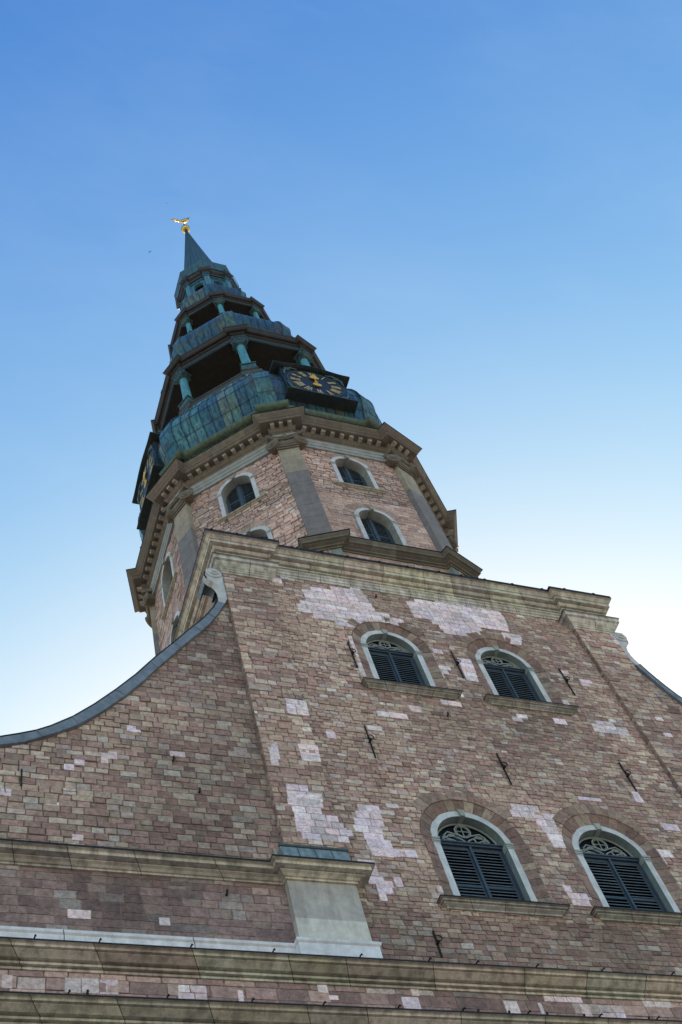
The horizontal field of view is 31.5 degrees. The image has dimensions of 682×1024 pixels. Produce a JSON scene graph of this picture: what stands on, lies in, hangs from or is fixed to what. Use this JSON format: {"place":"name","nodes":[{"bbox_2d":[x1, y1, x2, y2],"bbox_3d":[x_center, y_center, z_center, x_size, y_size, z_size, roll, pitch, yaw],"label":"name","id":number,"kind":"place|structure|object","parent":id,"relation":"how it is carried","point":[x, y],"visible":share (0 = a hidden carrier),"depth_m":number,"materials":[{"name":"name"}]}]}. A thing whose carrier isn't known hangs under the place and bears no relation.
{"place":"outdoors","nodes":[
{"label":"outdoors","id":0,"kind":"place"},
{"bbox_2d":[0,229,681,1023],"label":"church","id":1,"kind":"structure","parent":0,"point":[354,741],"depth_m":34.85,"materials":[{"name":"brick"}]},
{"bbox_2d":[132,432,164,530],"bbox_3d":[-10.079,-1.577,64.859,1.140,3.910,4.400,10,-65,-18],"label":"tower clock","id":2,"kind":"object","parent":1,"relation":"attached to","point":[150,469],"visible":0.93,"depth_m":64.70,"materials":[{"name":"brown metal"}]},
{"bbox_2d":[159,542,176,619],"bbox_3d":[-7.949,3.040,56.573,0.610,3.712,2.865,10,-65,-18],"label":"window","id":3,"kind":"structure","parent":1,"relation":"in","point":[168,576],"depth_m":57.09,"materials":[{"name":"paint"}]},
{"bbox_2d":[168,600,182,644],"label":"window","id":4,"kind":"structure","parent":1,"relation":"in","point":[174,620],"depth_m":53.11,"materials":[{"name":"paint"}]},
{"bbox_2d":[171,218,189,232],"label":"weathercock","id":5,"kind":"object","parent":1,"relation":"on","point":[184,226],"visible":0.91,"depth_m":117.32,"materials":[{"name":"metal"}]},
{"bbox_2d":[209,466,266,523],"bbox_3d":[-4.654,-0.823,55.222,2.865,3.712,0.610,-30,-59,4],"label":"window","id":6,"kind":"structure","parent":1,"relation":"in","point":[239,491],"depth_m":55.65,"materials":[{"name":"paint"}]},
{"bbox_2d":[238,519,280,538],"bbox_3d":[-3.596,1.658,50.711,2.865,3.941,0.610,-30,-59,4],"label":"window","id":7,"kind":"structure","parent":1,"relation":"in","point":[257,529],"depth_m":51.72,"materials":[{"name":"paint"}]},
{"bbox_2d":[269,360,358,412],"bbox_3d":[-1.432,-6.494,64.184,4.400,3.910,1.140,10,-65,-18],"label":"tower clock","id":8,"kind":"object","parent":1,"relation":"attached to","point":[313,385],"visible":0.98,"depth_m":63.69,"materials":[{"name":"brown metal"}]},
{"bbox_2d":[321,453,386,493],"bbox_3d":[0.472,-1.746,55.916,2.865,3.712,0.610,10,-65,-18],"label":"window","id":9,"kind":"structure","parent":1,"relation":"in","point":[351,472],"depth_m":56.37,"materials":[{"name":"paint"}]},
{"bbox_2d":[343,503,407,545],"bbox_3d":[1.529,0.734,51.405,2.865,3.941,0.610,10,-65,-18],"label":"window","id":10,"kind":"structure","parent":1,"relation":"in","point":[373,522],"depth_m":52.08,"materials":[{"name":"paint"}]},
{"bbox_2d":[360,629,462,700],"bbox_3d":[1.903,5.119,41.019,3.520,3.922,0.782,10,-65,-18],"label":"window","id":11,"kind":"structure","parent":1,"relation":"in","point":[396,664],"depth_m":41.18,"materials":[{"name":"paint"}]},
{"bbox_2d":[430,809,570,918],"bbox_3d":[3.814,9.539,32.998,3.760,4.012,0.782,10,-65,-18],"label":"window","id":12,"kind":"structure","parent":1,"relation":"in","point":[484,872],"depth_m":33.07,"materials":[{"name":"paint"}]},
{"bbox_2d":[475,645,578,715],"bbox_3d":[6.009,5.857,42.387,3.520,3.922,0.782,10,-65,-18],"label":"window","id":13,"kind":"structure","parent":1,"relation":"in","point":[513,682],"depth_m":42.55,"materials":[{"name":"paint"}]},
{"bbox_2d":[572,823,681,926],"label":"window","id":14,"kind":"structure","parent":1,"relation":"in","point":[628,886],"depth_m":34.56,"materials":[{"name":"paint"}]},
{"bbox_2d":[0,0,681,735],"label":"sky","id":15,"kind":"structure","parent":0,"point":[469,211],"materials":[{"name":"blue"}]}
]}

